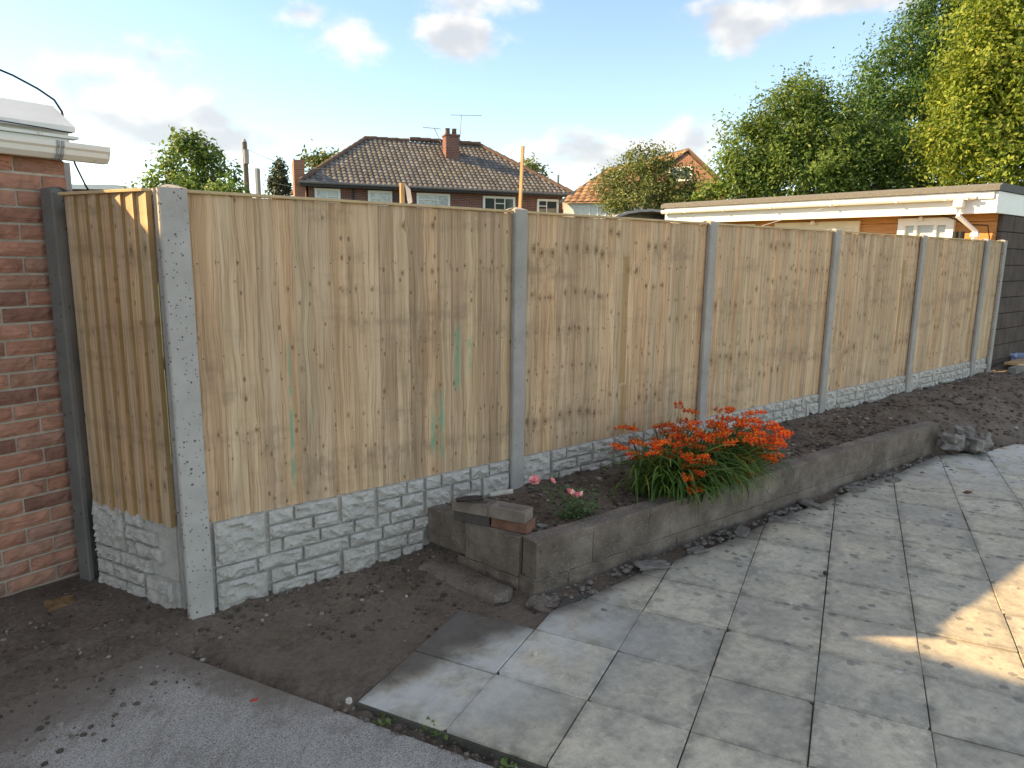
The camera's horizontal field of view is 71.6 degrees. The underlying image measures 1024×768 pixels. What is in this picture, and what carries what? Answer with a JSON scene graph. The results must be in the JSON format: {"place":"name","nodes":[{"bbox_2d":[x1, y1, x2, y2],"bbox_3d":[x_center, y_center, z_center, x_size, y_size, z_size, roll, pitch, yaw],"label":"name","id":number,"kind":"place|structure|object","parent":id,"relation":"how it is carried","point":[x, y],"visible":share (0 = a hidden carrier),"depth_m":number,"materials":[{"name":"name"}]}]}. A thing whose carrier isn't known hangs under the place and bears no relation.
{"place":"outdoors","nodes":[
{"label":"outdoors","id":0,"kind":"place"},
{"bbox_2d":[157,279,174,507],"bbox_3d":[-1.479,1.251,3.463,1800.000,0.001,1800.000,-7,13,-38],"label":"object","id":1,"kind":"structure","parent":0,"point":[166,397],"depth_m":8.97,"materials":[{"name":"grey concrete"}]},
{"bbox_2d":[0,69,110,597],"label":"brick extension","id":2,"kind":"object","parent":1,"relation":"on","point":[38,547],"visible":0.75,"depth_m":3.42,"materials":[{"name":"red brick"}]},
{"bbox_2d":[40,187,99,580],"bbox_3d":[-2.180,0.123,3.556,0.085,2.149,0.100,5,11,22],"label":"fence post","id":3,"kind":"object","parent":1,"relation":"on","point":[58,261],"visible":0.75,"depth_m":3.49,"materials":[{"name":"concrete"}]},
{"bbox_2d":[72,184,157,278],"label":"distant bungalow","id":4,"kind":"object","parent":1,"relation":"on","point":[78,187],"visible":0.15,"depth_m":40.05,"materials":[{"name":"white plastic"}]},
{"bbox_2d":[123,177,164,201],"bbox_3d":[-10.778,-4.167,21.267,1.464,3.966,1.117,-7,13,-38],"label":"garden shrub","id":5,"kind":"object","parent":1,"relation":"on","point":[136,183],"visible":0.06,"depth_m":20.84,"materials":[{"name":"green plant"}]},
{"bbox_2d":[138,125,247,195],"bbox_3d":[-9.940,-5.157,22.123,2.987,5.641,2.772,6,11,26],"label":"young tree","id":6,"kind":"object","parent":1,"relation":"on","point":[187,148],"visible":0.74,"depth_m":21.59,"materials":[{"name":"green plant"}]},
{"bbox_2d":[200,171,251,195],"bbox_3d":[-8.137,-3.987,20.265,1.408,4.036,1.325,8,12,34],"label":"garden shrub","id":7,"kind":"object","parent":1,"relation":"on","point":[230,185],"visible":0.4,"depth_m":19.82,"materials":[{"name":"green plant"}]},
{"bbox_2d":[255,168,260,193],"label":"short post","id":8,"kind":"object","parent":1,"relation":"on","point":[257,181],"visible":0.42,"depth_m":27.03,"materials":[{"name":"white metal"}]},
{"bbox_2d":[262,155,292,199],"bbox_3d":[-12.544,-8.783,38.350,1.696,6.938,1.735,-7,13,-38],"label":"conifer","id":9,"kind":"object","parent":1,"relation":"on","point":[279,177],"visible":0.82,"depth_m":37.70,"materials":[{"name":"green plant"}]},
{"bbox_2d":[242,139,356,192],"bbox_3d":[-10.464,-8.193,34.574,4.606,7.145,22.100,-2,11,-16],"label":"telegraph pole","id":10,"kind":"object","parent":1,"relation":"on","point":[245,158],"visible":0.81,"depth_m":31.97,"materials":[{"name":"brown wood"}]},
{"bbox_2d":[288,139,339,171],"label":"background tree","id":11,"kind":"object","parent":1,"relation":"on","point":[314,161],"visible":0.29,"depth_m":43.53,"materials":[{"name":"green plant"}]},
{"bbox_2d":[290,114,572,214],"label":"semi detached house","id":12,"kind":"structure","parent":1,"relation":"on","point":[449,169],"depth_m":31.94,"materials":[{"name":"grey tile"}]},
{"bbox_2d":[314,188,340,202],"bbox_3d":[-7.722,-7.646,29.748,1.050,1.060,0.080,-3,11,-20],"label":"window","id":13,"kind":"structure","parent":12,"relation":"in","point":[319,192],"depth_m":29.68,"materials":[{"name":"white glass"}]},
{"bbox_2d":[368,190,391,205],"bbox_3d":[-5.661,-7.752,30.479,1.030,1.060,0.080,-3,11,-20],"label":"window","id":14,"kind":"structure","parent":12,"relation":"in","point":[373,195],"depth_m":30.42,"materials":[{"name":"white glass"}]},
{"bbox_2d":[416,193,449,208],"bbox_3d":[-3.464,-7.806,31.269,1.500,1.140,0.080,-3,11,-20],"label":"window","id":15,"kind":"structure","parent":12,"relation":"in","point":[421,198],"depth_m":31.21,"materials":[{"name":"white glass"}]},
{"bbox_2d":[483,196,514,212],"bbox_3d":[-0.593,-7.900,32.298,1.540,1.230,0.080,-3,11,-20],"label":"window","id":16,"kind":"structure","parent":12,"relation":"in","point":[489,202],"depth_m":32.22,"materials":[{"name":"white plastic"}]},
{"bbox_2d":[537,199,558,212],"bbox_3d":[1.657,-8.001,33.098,1.080,1.200,0.080,-3,11,-20],"label":"window","id":17,"kind":"structure","parent":12,"relation":"in","point":[543,205],"depth_m":33.05,"materials":[{"name":"white plastic"}]},
{"bbox_2d":[519,152,552,177],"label":"background tree","id":18,"kind":"object","parent":1,"relation":"on","point":[531,165],"visible":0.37,"depth_m":43.45,"materials":[{"name":"green plant"}]},
{"bbox_2d":[558,166,645,220],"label":"white house wing","id":19,"kind":"structure","parent":1,"relation":"on","point":[581,193],"depth_m":30.68,"materials":[{"name":"white paint"}]},
{"bbox_2d":[573,206,589,214],"bbox_3d":[3.014,-7.378,30.664,0.750,0.630,0.080,4,11,20],"label":"window","id":20,"kind":"structure","parent":19,"relation":"in","point":[573,206],"depth_m":30.62,"materials":[{"name":"white plastic"}]},
{"bbox_2d":[614,209,664,219],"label":"barrel roof store","id":21,"kind":"structure","parent":1,"relation":"on","point":[649,213],"depth_m":15.62,"materials":[{"name":"paint"}]},
{"bbox_2d":[562,148,729,221],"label":"gabled house","id":22,"kind":"structure","parent":1,"relation":"on","point":[688,154],"depth_m":32.01,"materials":[{"name":"red brick"}]},
{"bbox_2d":[669,166,692,180],"bbox_3d":[7.639,-9.553,32.295,1.194,0.630,0.063,8,12,35],"label":"window","id":23,"kind":"structure","parent":22,"relation":"in","point":[686,166],"depth_m":32.26,"materials":[{"name":"white plastic"}]},
{"bbox_2d":[585,138,712,220],"bbox_3d":[3.902,-4.339,20.193,3.330,5.068,3.264,9,13,38],"label":"olive tree","id":24,"kind":"object","parent":1,"relation":"on","point":[647,192],"visible":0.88,"depth_m":19.53,"materials":[{"name":"green plant"}]},
{"bbox_2d":[695,220,718,441],"bbox_3d":[1.489,-0.195,5.597,0.098,2.139,0.112,-7,13,-38],"label":"fence post","id":25,"kind":"object","parent":1,"relation":"on","point":[708,298],"visible":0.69,"depth_m":5.49,"materials":[{"name":"concrete"}]},
{"bbox_2d":[688,179,733,201],"bbox_3d":[5.308,-3.641,19.211,1.244,4.068,1.158,4,11,19],"label":"garden shrub","id":26,"kind":"object","parent":1,"relation":"on","point":[701,194],"visible":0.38,"depth_m":18.79,"materials":[{"name":"green plant"}]},
{"bbox_2d":[688,56,970,200],"bbox_3d":[8.144,-4.835,18.050,7.205,6.936,3.827,0,10,-2],"label":"willow leaved tree","id":27,"kind":"object","parent":1,"relation":"on","point":[803,151],"visible":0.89,"depth_m":17.32,"materials":[{"name":"green plant"}]},
{"bbox_2d":[817,228,841,412],"bbox_3d":[2.965,-0.387,6.761,0.098,2.139,0.112,-7,13,-38],"label":"fence post","id":28,"kind":"object","parent":1,"relation":"on","point":[835,254],"visible":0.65,"depth_m":6.67,"materials":[{"name":"concrete"}]},
{"bbox_2d":[661,183,1023,368],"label":"outbuilding","id":29,"kind":"structure","parent":1,"relation":"on","point":[993,211],"depth_m":10.12,"materials":[{"name":"white plastic"}]},
{"bbox_2d":[762,208,822,225],"bbox_3d":[3.763,-2.275,9.802,0.031,0.458,2.751,10,14,42],"label":"washing line","id":30,"kind":"object","parent":29,"relation":"attached to","point":[790,217],"visible":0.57,"depth_m":9.94,"materials":[{"name":"white plastic"}]},
{"bbox_2d":[774,221,860,233],"bbox_3d":[4.824,-1.453,11.511,0.048,2.290,1.420,-7,13,-38],"label":"door","id":31,"kind":"structure","parent":29,"relation":"in","point":[853,226],"depth_m":11.14,"materials":[{"name":"brown wood"}]},
{"bbox_2d":[897,217,955,238],"bbox_3d":[5.864,-1.757,10.148,0.080,1.200,0.740,-7,13,-38],"label":"window","id":32,"kind":"structure","parent":29,"relation":"in","point":[945,226],"depth_m":10.03,"materials":[{"name":"white plastic"}]},
{"bbox_2d":[904,234,927,391],"bbox_3d":[4.442,-0.579,7.925,0.098,2.139,0.112,-7,13,-38],"label":"fence post","id":33,"kind":"object","parent":1,"relation":"on","point":[916,305],"visible":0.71,"depth_m":7.83,"materials":[{"name":"concrete"}]},
{"bbox_2d":[827,0,1023,180],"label":"tall dark tree","id":34,"kind":"object","parent":1,"relation":"on","point":[900,95],"visible":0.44,"depth_m":26.20,"materials":[{"name":"green plant"}]},
{"bbox_2d":[895,0,1023,186],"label":"yellow green tree","id":35,"kind":"object","parent":1,"relation":"on","point":[983,85],"visible":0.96,"depth_m":15.05,"materials":[{"name":"green plant"}]},
{"bbox_2d":[0,646,494,767],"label":"concrete yard","id":36,"kind":"structure","parent":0,"point":[216,718],"depth_m":2.62,"materials":[{"name":"grey concrete"}]},
{"bbox_2d":[0,504,536,766],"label":"soil crumbs","id":37,"kind":"object","parent":36,"relation":"on","point":[122,704],"visible":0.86,"depth_m":3.32,"materials":[{"name":"brown soil"}]},
{"bbox_2d":[328,699,526,767],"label":"soil crumbs","id":38,"kind":"object","parent":36,"relation":"on","point":[465,754],"visible":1,"depth_m":2.59,"materials":[{"name":"brown soil"}]},
{"bbox_2d":[0,0,1022,199],"label":"sky","id":39,"kind":"structure","parent":0,"point":[571,83],"materials":[{"name":"blue"}]},
{"bbox_2d":[0,364,1023,767],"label":"bare earth","id":40,"kind":"structure","parent":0,"point":[288,650],"depth_m":3.38,"materials":[{"name":"soil"}]},
{"bbox_2d":[43,595,76,611],"bbox_3d":[-2.180,1.079,3.424,0.104,0.088,0.156,14,10,33],"label":"loose rock","id":41,"kind":"object","parent":40,"relation":"on","point":[56,604],"visible":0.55,"depth_m":3.40,"materials":[{"name":"stone"}]},
{"bbox_2d":[97,556,182,608],"bbox_3d":[-1.866,1.064,3.555,0.640,0.304,0.085,6,12,28],"label":"gravel board","id":42,"kind":"object","parent":40,"relation":"on","point":[165,592],"visible":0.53,"depth_m":3.49,"materials":[{"name":"concrete"}]},
{"bbox_2d":[91,501,180,581],"bbox_3d":[-1.862,0.762,3.501,0.640,0.304,0.083,6,12,28],"label":"gravel board","id":43,"kind":"object","parent":42,"relation":"on","point":[137,541],"visible":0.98,"depth_m":3.46,"materials":[{"name":"concrete"}]},
{"bbox_2d":[58,188,176,527],"bbox_3d":[-1.835,-0.118,3.333,0.634,1.530,0.074,6,12,28],"label":"garden fence","id":44,"kind":"object","parent":43,"relation":"on","point":[114,275],"visible":0.95,"depth_m":3.29,"materials":[{"name":"brown wood"}]},
{"bbox_2d":[151,184,214,619],"bbox_3d":[-1.492,0.193,3.249,0.118,2.138,0.118,-7,13,-38],"label":"fence post","id":45,"kind":"object","parent":40,"relation":"on","point":[174,271],"visible":0.79,"depth_m":3.18,"materials":[{"name":"concrete"}]},
{"bbox_2d":[213,526,429,610],"bbox_3d":[-0.970,1.048,3.826,1.240,0.304,0.085,-7,13,-38],"label":"gravel board","id":46,"kind":"object","parent":40,"relation":"on","point":[234,591],"visible":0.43,"depth_m":3.73,"materials":[{"name":"concrete"}]},
{"bbox_2d":[209,459,508,581],"bbox_3d":[-0.730,0.715,3.958,1.846,0.304,0.085,-7,13,-38],"label":"gravel board","id":47,"kind":"object","parent":46,"relation":"on","point":[253,542],"visible":0.86,"depth_m":3.77,"materials":[{"name":"concrete"}]},
{"bbox_2d":[187,190,512,521],"bbox_3d":[-0.724,-0.189,3.805,1.835,1.530,0.074,-7,13,-38],"label":"garden fence","id":48,"kind":"object","parent":47,"relation":"on","point":[346,346],"visible":0.94,"depth_m":3.66,"materials":[{"name":"brown wood"}]},
{"bbox_2d":[345,697,351,703],"bbox_3d":[-0.631,1.224,2.742,0.026,0.019,0.025,6,11,26],"label":"litter chip","id":49,"kind":"object","parent":40,"relation":"on","point":[348,700],"visible":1,"depth_m":2.74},
{"bbox_2d":[373,713,395,725],"bbox_3d":[-0.480,1.257,2.661,0.087,0.019,0.076,4,11,16],"label":"weed","id":50,"kind":"object","parent":40,"relation":"on","point":[388,720],"visible":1,"depth_m":2.65,"materials":[{"name":"green plant"}]},
{"bbox_2d":[399,183,404,202],"bbox_3d":[-0.658,-0.538,4.309,0.024,1.319,0.018,-7,13,-38],"label":"timber stake","id":51,"kind":"object","parent":40,"relation":"on","point":[402,191],"visible":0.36,"depth_m":4.20,"materials":[{"name":"beige wood"}]},
{"bbox_2d":[405,184,411,203],"bbox_3d":[-0.612,-1.125,4.218,0.056,0.121,0.026,-7,13,-38],"label":"rag","id":52,"kind":"object","parent":51,"relation":"attached to","point":[408,194],"visible":0.88,"depth_m":4.21,"materials":[{"name":"white fabric"}]},
{"bbox_2d":[431,730,448,740],"bbox_3d":[-0.247,1.274,2.591,0.092,0.017,0.064,-7,13,-38],"label":"weed","id":53,"kind":"object","parent":40,"relation":"on","point":[446,736],"visible":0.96,"depth_m":2.58,"materials":[{"name":"green plant"}]},
{"bbox_2d":[418,560,512,605],"bbox_3d":[-0.253,1.064,3.809,0.628,0.075,0.170,9,11,38],"label":"kerb stone","id":54,"kind":"object","parent":40,"relation":"on","point":[482,587],"visible":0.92,"depth_m":3.74,"materials":[{"name":"grey stone"}]},
{"bbox_2d":[505,207,527,489],"bbox_3d":[0.012,-0.003,4.433,0.098,2.139,0.112,-7,13,-38],"label":"fence post","id":55,"kind":"object","parent":40,"relation":"on","point":[518,318],"visible":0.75,"depth_m":4.34,"materials":[{"name":"concrete"}]},
{"bbox_2d":[518,146,524,207],"bbox_3d":[0.039,-0.857,4.737,0.020,1.414,0.015,8,10,36],"label":"timber stake","id":56,"kind":"object","parent":40,"relation":"on","point":[521,177],"visible":0.36,"depth_m":4.66,"materials":[{"name":"beige wood"}]},
{"bbox_2d":[535,523,547,528],"bbox_3d":[0.163,0.796,3.902,0.060,0.051,0.053,-7,13,-38],"label":"pebble","id":57,"kind":"object","parent":40,"relation":"on","point":[540,525],"visible":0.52,"depth_m":3.89,"materials":[{"name":"stone"}]},
{"bbox_2d":[525,595,559,613],"bbox_3d":[0.155,1.111,3.577,0.163,0.053,0.130,5,11,22],"label":"kerb stone","id":58,"kind":"object","parent":40,"relation":"on","point":[540,603],"visible":0.91,"depth_m":3.55,"materials":[{"name":"grey stone"}]},
{"bbox_2d":[529,474,606,524],"bbox_3d":[0.321,0.646,4.025,0.406,0.295,0.344,4,11,17],"label":"rose bush","id":59,"kind":"object","parent":40,"relation":"on","point":[575,494],"visible":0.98,"depth_m":4.03,"materials":[{"name":"green plant"}]},
{"bbox_2d":[523,419,695,483],"bbox_3d":[0.747,0.523,5.122,1.846,0.304,0.085,-7,13,-38],"label":"gravel board","id":60,"kind":"object","parent":40,"relation":"on","point":[564,461],"visible":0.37,"depth_m":4.87,"materials":[{"name":"concrete"}]},
{"bbox_2d":[524,211,708,455],"bbox_3d":[0.756,-0.381,4.972,1.825,1.530,0.074,-7,13,-38],"label":"garden fence","id":61,"kind":"object","parent":60,"relation":"on","point":[614,308],"visible":0.86,"depth_m":4.87,"materials":[{"name":"brown wood"}]},
{"bbox_2d":[428,421,938,596],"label":"raised bed wall","id":62,"kind":"structure","parent":40,"relation":"on","point":[548,561],"depth_m":4.13,"materials":[{"name":"grey concrete"}]},
{"bbox_2d":[454,511,490,525],"bbox_3d":[-0.201,0.720,3.891,0.215,0.060,0.103,5,11,23],"label":"loose brick","id":63,"kind":"object","parent":62,"relation":"on","point":[472,518],"visible":0.58,"depth_m":3.84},
{"bbox_2d":[452,494,495,516],"bbox_3d":[-0.207,0.661,3.870,0.215,0.060,0.102,5,11,24],"label":"loose brick","id":64,"kind":"object","parent":63,"relation":"on","point":[479,507],"visible":0.77,"depth_m":3.83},
{"bbox_2d":[455,489,512,501],"bbox_3d":[-0.146,0.606,3.846,0.325,0.042,0.072,-4,11,-22],"label":"garden trowel","id":65,"kind":"object","parent":64,"relation":"on","point":[480,497],"visible":1,"depth_m":3.85,"materials":[{"name":"metal"}]},
{"bbox_2d":[491,517,534,533],"bbox_3d":[0.006,0.740,3.793,0.215,0.060,0.102,6,11,27],"label":"loose brick","id":66,"kind":"object","parent":62,"relation":"on","point":[527,527],"visible":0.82,"depth_m":3.75,"materials":[{"name":"red brick"}]},
{"bbox_2d":[488,500,532,523],"bbox_3d":[-0.008,0.680,3.775,0.215,0.060,0.102,6,11,26],"label":"loose brick","id":67,"kind":"object","parent":66,"relation":"on","point":[513,512],"visible":1,"depth_m":3.75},
{"bbox_2d":[589,401,798,520],"bbox_3d":[1.220,0.449,4.612,1.520,0.565,1.193,-7,13,-38],"label":"crocosmia plant","id":68,"kind":"object","parent":40,"relation":"on","point":[715,459],"visible":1,"depth_m":4.49,"materials":[{"name":"green plant"}]},
{"bbox_2d":[686,545,708,554],"bbox_3d":[1.098,0.984,4.189,0.128,0.033,0.074,-6,12,-32],"label":"mortar flake","id":69,"kind":"object","parent":40,"relation":"on","point":[698,550],"visible":1,"depth_m":4.17,"materials":[{"name":"grey concrete"}]},
{"bbox_2d":[486,407,915,531],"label":"soil crumbs","id":70,"kind":"object","parent":40,"relation":"on","point":[817,445],"visible":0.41,"depth_m":5.46,"materials":[{"name":"brown soil"}]},
{"bbox_2d":[734,525,749,536],"bbox_3d":[1.461,0.934,4.493,0.084,0.031,0.157,6,12,28],"label":"mortar flake","id":71,"kind":"object","parent":40,"relation":"on","point":[742,531],"visible":1,"depth_m":4.46,"materials":[{"name":"grey concrete"}]},
{"bbox_2d":[541,453,955,610],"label":"mortar crumbs","id":72,"kind":"object","parent":40,"relation":"on","point":[729,534],"visible":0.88,"depth_m":4.52,"materials":[{"name":"grey concrete"}]},
{"bbox_2d":[706,393,818,435],"bbox_3d":[2.224,0.332,6.286,1.846,0.304,0.085,-7,13,-38],"label":"gravel board","id":73,"kind":"object","parent":40,"relation":"on","point":[789,409],"visible":0.41,"depth_m":6.40,"materials":[{"name":"concrete"}]},
{"bbox_2d":[706,223,833,416],"bbox_3d":[2.233,-0.573,6.136,1.828,1.530,0.074,-7,13,-38],"label":"garden fence","id":74,"kind":"object","parent":73,"relation":"on","point":[770,305],"visible":0.86,"depth_m":6.07,"materials":[{"name":"brown wood"}]},
{"bbox_2d":[825,375,905,409],"bbox_3d":[3.700,0.140,7.450,1.846,0.304,0.085,-7,13,-38],"label":"gravel board","id":75,"kind":"object","parent":40,"relation":"on","point":[855,395],"visible":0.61,"depth_m":7.38,"materials":[{"name":"concrete"}]},
{"bbox_2d":[827,231,921,391],"bbox_3d":[3.710,-0.765,7.301,1.826,1.530,0.074,-7,13,-38],"label":"garden fence","id":76,"kind":"object","parent":75,"relation":"on","point":[875,293],"visible":0.84,"depth_m":7.25,"materials":[{"name":"brown wood"}]},
{"bbox_2d":[846,368,1023,454],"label":"soil crumbs","id":77,"kind":"object","parent":40,"relation":"on","point":[981,396],"visible":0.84,"depth_m":7.48,"materials":[{"name":"brown soil"}]},
{"bbox_2d":[910,361,969,391],"bbox_3d":[5.177,-0.052,8.614,1.846,0.304,0.085,-7,13,-38],"label":"gravel board","id":78,"kind":"object","parent":40,"relation":"on","point":[933,377],"visible":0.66,"depth_m":8.56,"materials":[{"name":"concrete"}]},
{"bbox_2d":[912,236,985,372],"bbox_3d":[5.185,-0.957,8.463,1.827,1.530,0.074,-7,13,-38],"label":"garden fence","id":79,"kind":"object","parent":78,"relation":"on","point":[949,298],"visible":0.86,"depth_m":8.43,"materials":[{"name":"brown wood"}]},
{"bbox_2d":[940,432,965,451],"bbox_3d":[3.933,0.517,6.334,0.210,0.165,0.170,3,6,-39],"label":"rubble lump","id":80,"kind":"object","parent":40,"relation":"on","point":[954,442],"visible":1,"depth_m":6.29,"materials":[{"name":"concrete"}]},
{"bbox_2d":[963,437,993,453],"bbox_3d":[4.171,0.559,6.388,0.215,0.152,0.305,11,1,-6],"label":"rubble lump","id":81,"kind":"object","parent":40,"relation":"on","point":[975,445],"visible":0.83,"depth_m":6.30,"materials":[{"name":"concrete"}]},
{"bbox_2d":[954,424,974,437],"bbox_3d":[4.149,0.448,6.527,0.178,0.149,0.159,11,5,22],"label":"rubble lump","id":82,"kind":"object","parent":81,"relation":"on","point":[968,431],"visible":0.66,"depth_m":6.47,"materials":[{"name":"concrete"}]},
{"bbox_2d":[974,358,985,373],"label":"gravel board","id":83,"kind":"object","parent":40,"relation":"on","point":[980,365],"visible":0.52,"depth_m":9.36,"materials":[{"name":"concrete"}]},
{"bbox_2d":[976,240,1002,359],"bbox_3d":[6.154,-1.083,9.227,0.527,1.530,0.074,-7,13,-38],"label":"garden fence","id":84,"kind":"object","parent":83,"relation":"on","point":[989,296],"visible":0.8,"depth_m":9.25,"materials":[{"name":"brown wood"}]},
{"bbox_2d":[969,239,990,376],"bbox_3d":[5.918,-0.771,9.089,0.098,2.139,0.112,-7,13,-38],"label":"fence post","id":85,"kind":"object","parent":40,"relation":"on","point":[980,303],"visible":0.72,"depth_m":8.99,"materials":[{"name":"concrete"}]},
{"bbox_2d":[980,432,991,440],"bbox_3d":[4.360,0.503,6.527,0.108,0.129,0.086,14,-8,-33],"label":"rubble lump","id":86,"kind":"object","parent":40,"relation":"on","point":[986,436],"visible":0.57,"depth_m":6.50,"materials":[{"name":"concrete"}]},
{"bbox_2d":[985,240,1007,372],"bbox_3d":[6.383,-0.831,9.455,0.090,2.139,0.112,-7,13,-38],"label":"fence post","id":87,"kind":"object","parent":40,"relation":"on","point":[996,307],"visible":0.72,"depth_m":9.37,"materials":[{"name":"concrete"}]},
{"bbox_2d":[1004,359,1023,365],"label":"timber plank","id":88,"kind":"object","parent":40,"relation":"on","point":[1016,362],"visible":0.81,"depth_m":9.84,"materials":[{"name":"beige wood"}]},
{"bbox_2d":[1007,363,1023,374],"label":"kerb","id":89,"kind":"structure","parent":40,"relation":"on","point":[1015,369],"depth_m":9.42,"materials":[{"name":"concrete"}]},
{"bbox_2d":[1010,353,1023,360],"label":"rubbish bag","id":90,"kind":"object","parent":40,"relation":"on","point":[1014,356],"visible":0.61,"depth_m":10.28,"materials":[{"name":"blue plastic"}]},
{"bbox_2d":[354,444,1023,767],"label":"patio","id":91,"kind":"structure","parent":0,"point":[894,638],"depth_m":3.10,"materials":[{"name":"grey stone"}]},
{"bbox_2d":[419,716,442,731],"bbox_3d":[-0.300,1.264,2.620,0.080,0.024,0.064,6,12,29],"label":"weed","id":92,"kind":"object","parent":91,"relation":"on","point":[424,726],"visible":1,"depth_m":2.62,"materials":[{"name":"green plant"}]},
{"bbox_2d":[499,755,516,767],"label":"weed","id":93,"kind":"object","parent":91,"relation":"on","point":[503,761],"visible":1,"depth_m":2.45,"materials":[{"name":"green plant"}]},
{"bbox_2d":[633,560,670,570],"bbox_3d":[0.789,1.018,3.977,0.214,0.032,0.108,0,10,-4],"label":"mortar flake","id":94,"kind":"object","parent":91,"relation":"on","point":[660,564],"visible":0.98,"depth_m":3.95,"materials":[{"name":"grey concrete"}]},
{"bbox_2d":[640,560,650,564],"bbox_3d":[0.757,1.016,3.986,0.075,0.034,0.088,1,10,0],"label":"mortar flake","id":95,"kind":"object","parent":94,"relation":"on","point":[645,562],"visible":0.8,"depth_m":3.98,"materials":[{"name":"grey concrete"}]},
{"bbox_2d":[768,515,786,522],"bbox_3d":[1.768,0.897,4.719,0.116,0.032,0.067,7,12,32],"label":"mortar flake","id":96,"kind":"object","parent":91,"relation":"on","point":[778,518],"visible":1,"depth_m":4.70,"materials":[{"name":"grey concrete"}]},
{"bbox_2d":[799,498,827,509],"bbox_3d":[2.118,0.852,4.993,0.077,0.033,0.221,-5,12,-28],"label":"mortar flake","id":97,"kind":"object","parent":91,"relation":"on","point":[806,502],"visible":1,"depth_m":4.98,"materials":[{"name":"grey concrete"}]},
{"bbox_2d":[842,486,865,491],"bbox_3d":[2.585,0.791,5.355,0.167,0.033,0.079,1,10,4],"label":"mortar flake","id":98,"kind":"object","parent":91,"relation":"on","point":[855,488],"visible":1,"depth_m":5.33,"materials":[{"name":"grey concrete"}]},
{"bbox_2d":[884,477,901,482],"bbox_3d":[2.989,0.758,5.571,0.152,0.033,0.064,-4,11,-25],"label":"mortar flake","id":99,"kind":"object","parent":91,"relation":"on","point":[892,480],"visible":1,"depth_m":5.55,"materials":[{"name":"grey concrete"}]}
]}

